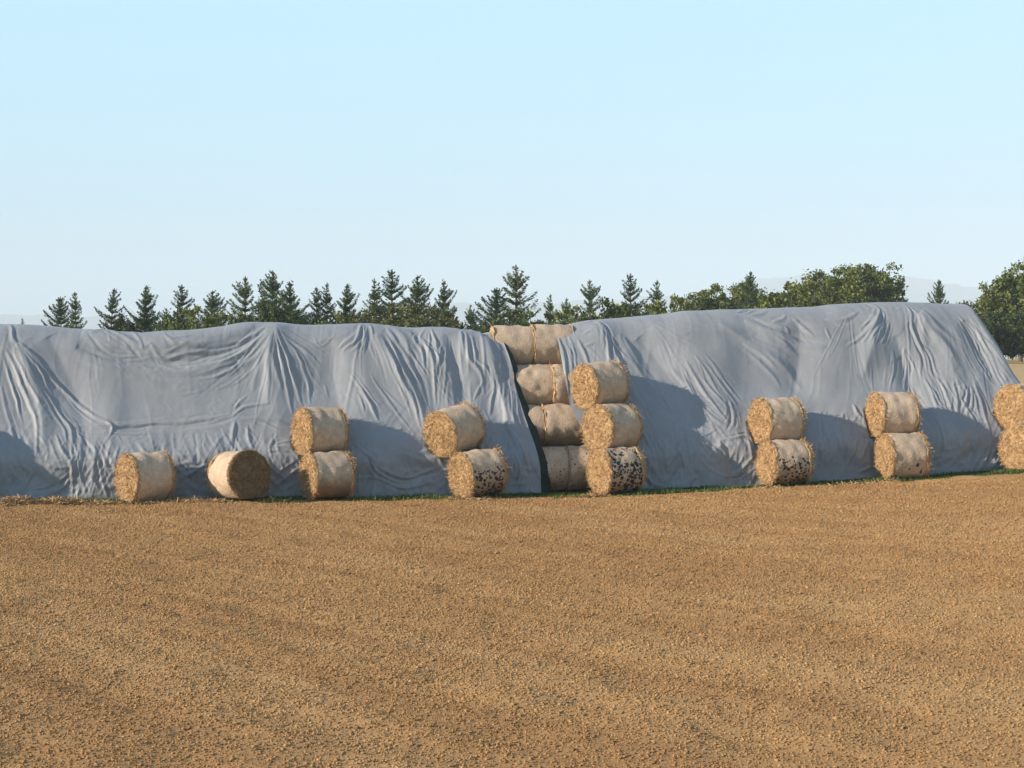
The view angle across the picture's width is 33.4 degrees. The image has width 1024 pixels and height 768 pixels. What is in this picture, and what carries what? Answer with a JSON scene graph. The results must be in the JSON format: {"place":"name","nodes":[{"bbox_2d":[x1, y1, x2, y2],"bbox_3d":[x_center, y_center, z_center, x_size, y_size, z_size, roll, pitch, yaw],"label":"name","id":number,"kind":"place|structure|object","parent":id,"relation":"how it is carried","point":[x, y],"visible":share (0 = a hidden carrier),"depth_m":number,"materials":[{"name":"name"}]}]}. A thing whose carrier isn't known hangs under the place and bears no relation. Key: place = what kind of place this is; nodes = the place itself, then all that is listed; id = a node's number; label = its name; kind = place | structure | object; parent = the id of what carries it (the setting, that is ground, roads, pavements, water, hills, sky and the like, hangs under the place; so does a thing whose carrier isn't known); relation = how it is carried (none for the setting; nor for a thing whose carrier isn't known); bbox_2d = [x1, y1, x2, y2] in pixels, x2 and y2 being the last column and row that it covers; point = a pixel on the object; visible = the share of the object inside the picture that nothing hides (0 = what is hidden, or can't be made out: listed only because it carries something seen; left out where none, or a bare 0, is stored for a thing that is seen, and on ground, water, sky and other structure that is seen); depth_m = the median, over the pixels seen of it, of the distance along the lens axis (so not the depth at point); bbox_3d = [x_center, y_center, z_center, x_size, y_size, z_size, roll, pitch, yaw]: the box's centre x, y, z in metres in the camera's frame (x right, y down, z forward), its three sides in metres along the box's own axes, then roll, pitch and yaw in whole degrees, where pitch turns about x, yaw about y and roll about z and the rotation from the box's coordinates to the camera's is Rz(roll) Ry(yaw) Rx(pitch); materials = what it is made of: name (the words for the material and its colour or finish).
{"place":"outdoors","nodes":[
{"label":"outdoors","id":0,"kind":"place"},
{"bbox_2d":[0,275,1014,329],"bbox_3d":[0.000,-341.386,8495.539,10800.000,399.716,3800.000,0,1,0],"label":"hills","id":1,"kind":"structure","parent":0,"point":[918,289],"depth_m":8042.73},
{"bbox_2d":[0,357,1023,767],"bbox_3d":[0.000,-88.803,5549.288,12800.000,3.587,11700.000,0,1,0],"label":"field","id":2,"kind":"structure","parent":0,"point":[1016,367],"depth_m":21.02,"materials":[{"name":"soil"}]},
{"bbox_2d":[41,296,71,327],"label":"spruce tree","id":3,"kind":"object","parent":2,"relation":"on","point":[60,311],"visible":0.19,"depth_m":139.45,"materials":[{"name":"green plant"}]},
{"bbox_2d":[0,493,130,506],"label":"straw heap","id":4,"kind":"object","parent":2,"relation":"on","point":[14,500],"visible":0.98,"depth_m":42.81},
{"bbox_2d":[63,292,86,328],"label":"spruce tree","id":5,"kind":"object","parent":2,"relation":"on","point":[72,316],"visible":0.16,"depth_m":142.89,"materials":[{"name":"green plant"}]},
{"bbox_2d":[94,288,123,330],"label":"spruce tree","id":6,"kind":"object","parent":2,"relation":"on","point":[111,320],"visible":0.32,"depth_m":140.36,"materials":[{"name":"green plant"}]},
{"bbox_2d":[115,311,137,331],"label":"willow shrub","id":7,"kind":"object","parent":2,"relation":"on","point":[123,326],"visible":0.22,"depth_m":140.21,"materials":[{"name":"green plant"}]},
{"bbox_2d":[123,285,162,331],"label":"spruce tree","id":8,"kind":"object","parent":2,"relation":"on","point":[147,324],"visible":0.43,"depth_m":141.66,"materials":[{"name":"green plant"}]},
{"bbox_2d":[111,450,178,501],"bbox_3d":[-9.430,2.321,43.815,1.478,1.371,1.514,-2,2,-38],"label":"straw bale","id":9,"kind":"object","parent":2,"relation":"on","point":[143,476],"visible":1,"depth_m":43.41},
{"bbox_2d":[158,308,176,323],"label":"spruce tree","id":10,"kind":"object","parent":2,"relation":"on","point":[164,314],"visible":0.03,"depth_m":149.76,"materials":[{"name":"green plant"}]},
{"bbox_2d":[154,308,186,330],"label":"willow shrub","id":11,"kind":"object","parent":2,"relation":"on","point":[160,326],"visible":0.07,"depth_m":138.94,"materials":[{"name":"green plant"}]},
{"bbox_2d":[156,314,199,330],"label":"willow shrub","id":12,"kind":"object","parent":2,"relation":"on","point":[177,326],"visible":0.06,"depth_m":132.13,"materials":[{"name":"green plant"}]},
{"bbox_2d":[168,285,200,329],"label":"spruce tree","id":13,"kind":"object","parent":2,"relation":"on","point":[180,304],"visible":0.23,"depth_m":137.86,"materials":[{"name":"green plant"}]},
{"bbox_2d":[178,305,222,329],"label":"willow shrub","id":14,"kind":"object","parent":2,"relation":"on","point":[208,321],"visible":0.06,"depth_m":129.71,"materials":[{"name":"green plant"}]},
{"bbox_2d":[187,290,229,324],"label":"spruce tree","id":15,"kind":"object","parent":2,"relation":"on","point":[212,304],"visible":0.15,"depth_m":145.77,"materials":[{"name":"green plant"}]},
{"bbox_2d":[193,310,230,327],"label":"willow shrub","id":16,"kind":"object","parent":2,"relation":"on","point":[225,316],"visible":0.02,"depth_m":136.55,"materials":[{"name":"green plant"}]},
{"bbox_2d":[203,445,272,498],"bbox_3d":[-7.053,2.295,44.092,1.474,1.359,1.443,-1,-4,-42],"label":"straw bale","id":17,"kind":"object","parent":2,"relation":"on","point":[243,474],"visible":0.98,"depth_m":43.68},
{"bbox_2d":[223,276,264,321],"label":"spruce tree","id":18,"kind":"object","parent":2,"relation":"on","point":[243,293],"visible":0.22,"depth_m":141.84,"materials":[{"name":"green plant"}]},
{"bbox_2d":[239,311,250,321],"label":"willow shrub","id":19,"kind":"object","parent":2,"relation":"on","point":[248,317],"visible":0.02,"depth_m":139.35,"materials":[{"name":"green plant"}]},
{"bbox_2d":[227,299,294,324],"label":"willow shrub","id":20,"kind":"object","parent":2,"relation":"on","point":[275,315],"visible":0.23,"depth_m":133.65,"materials":[{"name":"green plant"}]},
{"bbox_2d":[0,322,550,498],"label":"cover sheet","id":21,"kind":"object","parent":2,"relation":"on","point":[81,410],"visible":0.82,"depth_m":45.90,"materials":[{"name":"grey plastic"}]},
{"bbox_2d":[251,270,312,322],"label":"spruce tree","id":22,"kind":"object","parent":2,"relation":"on","point":[273,300],"visible":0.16,"depth_m":139.63,"materials":[{"name":"green plant"}]},
{"bbox_2d":[270,280,317,324],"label":"spruce tree","id":23,"kind":"object","parent":2,"relation":"on","point":[291,308],"visible":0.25,"depth_m":137.73,"materials":[{"name":"green plant"}]},
{"bbox_2d":[308,287,333,323],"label":"spruce tree","id":24,"kind":"object","parent":2,"relation":"on","point":[317,305],"visible":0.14,"depth_m":143.76,"materials":[{"name":"green plant"}]},
{"bbox_2d":[308,284,336,324],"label":"spruce tree","id":25,"kind":"object","parent":2,"relation":"on","point":[326,299],"visible":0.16,"depth_m":141.77,"materials":[{"name":"green plant"}]},
{"bbox_2d":[296,446,356,500],"bbox_3d":[-4.816,2.319,44.555,1.468,1.362,1.498,0,1,-25],"label":"straw bale","id":26,"kind":"object","parent":2,"relation":"on","point":[330,474],"visible":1,"depth_m":44.11},
{"bbox_2d":[290,404,352,454],"bbox_3d":[-5.076,1.189,45.202,1.462,1.359,1.551,1,1,-30],"label":"straw bale","id":27,"kind":"object","parent":26,"relation":"on","point":[320,429],"visible":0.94,"depth_m":44.76},
{"bbox_2d":[315,311,348,324],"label":"willow shrub","id":28,"kind":"object","parent":2,"relation":"on","point":[339,317],"visible":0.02,"depth_m":131.90,"materials":[{"name":"green plant"}]},
{"bbox_2d":[322,284,366,323],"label":"spruce tree","id":29,"kind":"object","parent":2,"relation":"on","point":[346,300],"visible":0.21,"depth_m":139.76,"materials":[{"name":"green plant"}]},
{"bbox_2d":[348,310,376,323],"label":"willow shrub","id":30,"kind":"object","parent":2,"relation":"on","point":[353,317],"visible":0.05,"depth_m":136.57,"materials":[{"name":"green plant"}]},
{"bbox_2d":[359,278,386,321],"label":"spruce tree","id":31,"kind":"object","parent":2,"relation":"on","point":[375,296],"visible":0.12,"depth_m":143.82,"materials":[{"name":"green plant"}]},
{"bbox_2d":[359,303,389,322],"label":"willow shrub","id":32,"kind":"object","parent":2,"relation":"on","point":[374,311],"visible":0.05,"depth_m":140.41,"materials":[{"name":"green plant"}]},
{"bbox_2d":[376,269,415,326],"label":"spruce tree","id":33,"kind":"object","parent":2,"relation":"on","point":[389,288],"visible":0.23,"depth_m":138.74,"materials":[{"name":"green plant"}]},
{"bbox_2d":[370,301,441,327],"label":"willow shrub","id":34,"kind":"object","parent":2,"relation":"on","point":[407,319],"visible":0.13,"depth_m":129.71,"materials":[{"name":"green plant"}]},
{"bbox_2d":[379,275,447,326],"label":"spruce tree","id":35,"kind":"object","parent":2,"relation":"on","point":[418,291],"visible":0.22,"depth_m":140.75,"materials":[{"name":"green plant"}]},
{"bbox_2d":[398,305,445,326],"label":"willow shrub","id":36,"kind":"object","parent":2,"relation":"on","point":[432,312],"visible":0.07,"depth_m":134.37,"materials":[{"name":"green plant"}]},
{"bbox_2d":[430,279,458,327],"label":"spruce tree","id":37,"kind":"object","parent":2,"relation":"on","point":[443,297],"visible":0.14,"depth_m":142.78,"materials":[{"name":"green plant"}]},
{"bbox_2d":[428,307,480,331],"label":"willow shrub","id":38,"kind":"object","parent":2,"relation":"on","point":[448,316],"visible":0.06,"depth_m":138.24,"materials":[{"name":"green plant"}]},
{"bbox_2d":[464,304,476,328],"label":"spruce tree","id":39,"kind":"object","parent":2,"relation":"on","point":[469,312],"visible":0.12,"depth_m":149.76,"materials":[{"name":"green plant"}]},
{"bbox_2d":[465,314,478,328],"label":"willow shrub","id":40,"kind":"object","parent":2,"relation":"on","point":[470,317],"visible":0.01,"depth_m":142.94,"materials":[{"name":"green plant"}]},
{"bbox_2d":[443,445,511,497],"bbox_3d":[-0.922,2.296,45.086,1.463,1.342,1.528,-9,5,-32],"label":"straw bale","id":41,"kind":"object","parent":2,"relation":"on","point":[476,472],"visible":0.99,"depth_m":44.67},
{"bbox_2d":[421,400,486,457],"bbox_3d":[-1.543,1.173,45.594,1.458,1.330,1.535,-17,12,-42],"label":"straw bale","id":42,"kind":"object","parent":41,"relation":"on","point":[451,430],"visible":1,"depth_m":45.21},
{"bbox_2d":[466,287,508,330],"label":"spruce tree","id":43,"kind":"object","parent":2,"relation":"on","point":[494,303],"visible":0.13,"depth_m":138.00,"materials":[{"name":"green plant"}]},
{"bbox_2d":[475,307,529,332],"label":"willow shrub","id":44,"kind":"object","parent":2,"relation":"on","point":[496,320],"visible":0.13,"depth_m":132.53,"materials":[{"name":"green plant"}]},
{"bbox_2d":[1,468,1023,504],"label":"grass strip","id":45,"kind":"object","parent":2,"relation":"on","point":[706,488],"depth_m":45.39,"materials":[{"name":"plant"}]},
{"bbox_2d":[479,265,545,325],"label":"spruce tree","id":46,"kind":"object","parent":2,"relation":"on","point":[518,285],"visible":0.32,"depth_m":139.80,"materials":[{"name":"green plant"}]},
{"bbox_2d":[128,477,900,503],"bbox_3d":[0.379,2.830,44.691,20.596,0.628,0.880,0,1,-8],"label":"loose straw","id":47,"kind":"object","parent":2,"relation":"on","point":[218,500],"visible":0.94,"depth_m":44.25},
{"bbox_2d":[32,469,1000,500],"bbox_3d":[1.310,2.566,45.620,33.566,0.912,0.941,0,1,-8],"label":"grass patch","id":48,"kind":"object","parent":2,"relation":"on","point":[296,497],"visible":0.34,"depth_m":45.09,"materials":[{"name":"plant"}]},
{"bbox_2d":[513,309,547,325],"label":"willow shrub","id":49,"kind":"object","parent":2,"relation":"on","point":[525,316],"visible":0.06,"depth_m":136.26,"materials":[{"name":"green plant"}]},
{"bbox_2d":[528,311,553,324],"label":"willow shrub","id":50,"kind":"object","parent":2,"relation":"on","point":[548,316],"visible":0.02,"depth_m":140.74,"materials":[{"name":"green plant"}]},
{"bbox_2d":[537,293,560,323],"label":"spruce tree","id":51,"kind":"object","parent":2,"relation":"on","point":[550,306],"visible":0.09,"depth_m":149.82,"materials":[{"name":"green plant"}]},
{"bbox_2d":[542,446,569,490],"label":"straw bale","id":52,"kind":"object","parent":2,"relation":"on","point":[557,459],"visible":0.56,"depth_m":46.27},
{"bbox_2d":[528,404,544,446],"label":"straw bale","id":53,"kind":"object","parent":52,"relation":"on","point":[536,414],"visible":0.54,"depth_m":46.83},
{"bbox_2d":[513,364,554,405],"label":"straw bale","id":54,"kind":"object","parent":53,"relation":"on","point":[535,381],"visible":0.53,"depth_m":47.46},
{"bbox_2d":[489,324,535,364],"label":"straw bale","id":55,"kind":"object","parent":54,"relation":"on","point":[518,340],"visible":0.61,"depth_m":48.03},
{"bbox_2d":[538,403,584,446],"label":"straw bale","id":56,"kind":"object","parent":52,"relation":"on","point":[562,426],"visible":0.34,"depth_m":46.88},
{"bbox_2d":[550,360,571,404],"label":"straw bale","id":57,"kind":"object","parent":56,"relation":"on","point":[560,393],"visible":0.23,"depth_m":47.44},
{"bbox_2d":[530,323,573,364],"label":"straw bale","id":58,"kind":"object","parent":57,"relation":"on","point":[546,346],"visible":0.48,"depth_m":48.13},
{"bbox_2d":[548,309,571,324],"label":"willow shrub","id":59,"kind":"object","parent":2,"relation":"on","point":[558,315],"visible":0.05,"depth_m":130.16,"materials":[{"name":"green plant"}]},
{"bbox_2d":[558,298,574,321],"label":"spruce tree","id":60,"kind":"object","parent":2,"relation":"on","point":[565,305],"visible":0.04,"depth_m":149.69,"materials":[{"name":"green plant"}]},
{"bbox_2d":[561,304,595,322],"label":"willow shrub","id":61,"kind":"object","parent":2,"relation":"on","point":[576,308],"visible":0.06,"depth_m":133.94,"materials":[{"name":"green plant"}]},
{"bbox_2d":[565,444,592,490],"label":"straw bale","id":62,"kind":"object","parent":2,"relation":"on","point":[577,457],"visible":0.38,"depth_m":46.26},
{"bbox_2d":[580,281,603,318],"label":"spruce tree","id":63,"kind":"object","parent":2,"relation":"on","point":[590,295],"visible":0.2,"depth_m":145.70,"materials":[{"name":"green plant"}]},
{"bbox_2d":[573,296,624,321],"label":"willow shrub","id":64,"kind":"object","parent":2,"relation":"on","point":[609,312],"visible":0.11,"depth_m":137.85,"materials":[{"name":"green plant"}]},
{"bbox_2d":[584,445,647,493],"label":"straw bale","id":65,"kind":"object","parent":2,"relation":"on","point":[620,469],"visible":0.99,"depth_m":45.20},
{"bbox_2d":[580,401,645,449],"bbox_3d":[2.728,1.122,46.267,1.461,1.349,1.530,-2,2,-37],"label":"straw bale","id":66,"kind":"object","parent":65,"relation":"on","point":[612,425],"visible":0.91,"depth_m":45.88},
{"bbox_2d":[569,359,630,408],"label":"straw bale","id":67,"kind":"object","parent":66,"relation":"on","point":[599,383],"visible":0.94,"depth_m":46.46},
{"bbox_2d":[611,301,633,317],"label":"willow shrub","id":68,"kind":"object","parent":2,"relation":"on","point":[614,306],"depth_m":143.31,"materials":[{"name":"green plant"}]},
{"bbox_2d":[615,302,642,317],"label":"willow shrub","id":69,"kind":"object","parent":2,"relation":"on","point":[627,311],"visible":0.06,"depth_m":131.31,"materials":[{"name":"green plant"}]},
{"bbox_2d":[618,273,650,315],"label":"spruce tree","id":70,"kind":"object","parent":2,"relation":"on","point":[637,292],"visible":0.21,"depth_m":142.84,"materials":[{"name":"green plant"}]},
{"bbox_2d":[641,281,666,314],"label":"spruce tree","id":71,"kind":"object","parent":2,"relation":"on","point":[656,296],"visible":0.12,"depth_m":147.71,"materials":[{"name":"green plant"}]},
{"bbox_2d":[639,299,673,314],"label":"willow shrub","id":72,"kind":"object","parent":2,"relation":"on","point":[650,308],"visible":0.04,"depth_m":129.57,"materials":[{"name":"green plant"}]},
{"bbox_2d":[644,293,687,314],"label":"willow shrub","id":73,"kind":"object","parent":2,"relation":"on","point":[678,300],"visible":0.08,"depth_m":136.44,"materials":[{"name":"green plant"}]},
{"bbox_2d":[668,299,693,312],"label":"willow shrub","id":74,"kind":"object","parent":2,"relation":"on","point":[687,304],"visible":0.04,"depth_m":141.01,"materials":[{"name":"green plant"}]},
{"bbox_2d":[684,292,707,310],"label":"broadleaf tree","id":75,"kind":"object","parent":2,"relation":"on","point":[696,303],"visible":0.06,"depth_m":167.49,"materials":[{"name":"green plant"}]},
{"bbox_2d":[689,290,720,310],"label":"broadleaf tree","id":76,"kind":"object","parent":2,"relation":"on","point":[700,293],"visible":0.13,"depth_m":168.57,"materials":[{"name":"green plant"}]},
{"bbox_2d":[696,283,730,310],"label":"broadleaf tree","id":77,"kind":"object","parent":2,"relation":"on","point":[722,303],"visible":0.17,"depth_m":168.86,"materials":[{"name":"green plant"}]},
{"bbox_2d":[719,284,743,308],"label":"broadleaf tree","id":78,"kind":"object","parent":2,"relation":"on","point":[730,301],"visible":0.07,"depth_m":173.72,"materials":[{"name":"green plant"}]},
{"bbox_2d":[734,270,759,308],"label":"spruce tree","id":79,"kind":"object","parent":2,"relation":"on","point":[751,299],"visible":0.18,"depth_m":159.72,"materials":[{"name":"green plant"}]},
{"bbox_2d":[727,277,769,308],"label":"broadleaf tree","id":80,"kind":"object","parent":2,"relation":"on","point":[738,291],"visible":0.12,"depth_m":171.13,"materials":[{"name":"green plant"}]},
{"bbox_2d":[738,289,783,305],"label":"broadleaf tree","id":81,"kind":"object","parent":2,"relation":"on","point":[775,295],"visible":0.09,"depth_m":172.43,"materials":[{"name":"green plant"}]},
{"bbox_2d":[746,281,810,308],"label":"willow shrub","id":82,"kind":"object","parent":2,"relation":"on","point":[802,290],"visible":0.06,"depth_m":129.85,"materials":[{"name":"green plant"}]},
{"bbox_2d":[768,292,795,307],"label":"broadleaf tree","id":83,"kind":"object","parent":2,"relation":"on","point":[778,294],"visible":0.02,"depth_m":175.37,"materials":[{"name":"green plant"}]},
{"bbox_2d":[753,436,815,485],"bbox_3d":[7.383,2.055,46.292,1.432,1.402,1.519,0,1,-16],"label":"straw bale","id":84,"kind":"object","parent":2,"relation":"on","point":[783,462],"visible":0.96,"depth_m":45.80},
{"bbox_2d":[746,396,807,443],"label":"straw bale","id":85,"kind":"object","parent":84,"relation":"on","point":[782,418],"visible":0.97,"depth_m":46.47},
{"bbox_2d":[557,302,1019,489],"bbox_3d":[8.214,0.220,51.115,14.672,5.324,8.329,0,1,-8],"label":"cover sheet","id":86,"kind":"object","parent":2,"relation":"on","point":[699,380],"visible":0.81,"depth_m":48.18,"materials":[{"name":"grey plastic"}]},
{"bbox_2d":[779,282,798,306],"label":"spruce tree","id":87,"kind":"object","parent":2,"relation":"on","point":[785,295],"visible":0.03,"depth_m":169.86,"materials":[{"name":"green plant"}]},
{"bbox_2d":[760,277,824,307],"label":"willow shrub","id":88,"kind":"object","parent":2,"relation":"on","point":[814,301],"visible":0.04,"depth_m":133.81,"materials":[{"name":"green plant"}]},
{"bbox_2d":[797,269,833,305],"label":"oak tree","id":89,"kind":"object","parent":2,"relation":"on","point":[816,277],"visible":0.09,"depth_m":179.39,"materials":[{"name":"green plant"}]},
{"bbox_2d":[817,262,907,304],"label":"oak tree","id":90,"kind":"object","parent":2,"relation":"on","point":[857,284],"visible":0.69,"depth_m":172.58,"materials":[{"name":"green plant"}]},
{"bbox_2d":[890,284,907,301],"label":"broadleaf tree","id":91,"kind":"object","parent":2,"relation":"on","point":[903,295],"visible":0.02,"depth_m":176.77,"materials":[{"name":"green plant"}]},
{"bbox_2d":[872,430,932,478],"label":"straw bale","id":92,"kind":"object","parent":2,"relation":"on","point":[903,455],"visible":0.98,"depth_m":46.24},
{"bbox_2d":[865,390,923,436],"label":"straw bale","id":93,"kind":"object","parent":92,"relation":"on","point":[893,412],"visible":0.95,"depth_m":46.88},
{"bbox_2d":[927,279,948,303],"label":"spruce tree","id":94,"kind":"object","parent":2,"relation":"on","point":[940,294],"visible":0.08,"depth_m":164.73,"materials":[{"name":"green plant"}]},
{"bbox_2d":[951,300,978,313],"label":"bush","id":95,"kind":"object","parent":2,"relation":"on","point":[970,305],"visible":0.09,"depth_m":179.53,"materials":[{"name":"green plant"}]},
{"bbox_2d":[980,317,1000,340],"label":"bush","id":96,"kind":"object","parent":2,"relation":"on","point":[990,327],"visible":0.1,"depth_m":155.18,"materials":[{"name":"green plant"}]},
{"bbox_2d":[972,257,1023,361],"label":"oak tree","id":97,"kind":"object","parent":2,"relation":"on","point":[1001,296],"visible":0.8,"depth_m":163.67,"materials":[{"name":"green plant"}]},
{"bbox_2d":[978,311,1021,358],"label":"bush","id":98,"kind":"object","parent":2,"relation":"on","point":[999,320],"visible":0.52,"depth_m":156.69,"materials":[{"name":"green plant"}]},
{"bbox_2d":[997,424,1023,469],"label":"straw bale","id":99,"kind":"object","parent":2,"relation":"on","point":[1011,447],"visible":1,"depth_m":47.02},
{"bbox_2d":[993,383,1023,428],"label":"straw bale","id":100,"kind":"object","parent":99,"relation":"on","point":[1008,402],"visible":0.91,"depth_m":47.60},
{"bbox_2d":[997,307,1023,359],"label":"bush","id":101,"kind":"object","parent":2,"relation":"on","point":[1017,338],"visible":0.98,"depth_m":156.12,"materials":[{"name":"green plant"}]},
{"bbox_2d":[0,0,1023,356],"label":"sky","id":102,"kind":"structure","parent":0,"point":[202,147],"materials":[{"name":"blue"}]}
]}

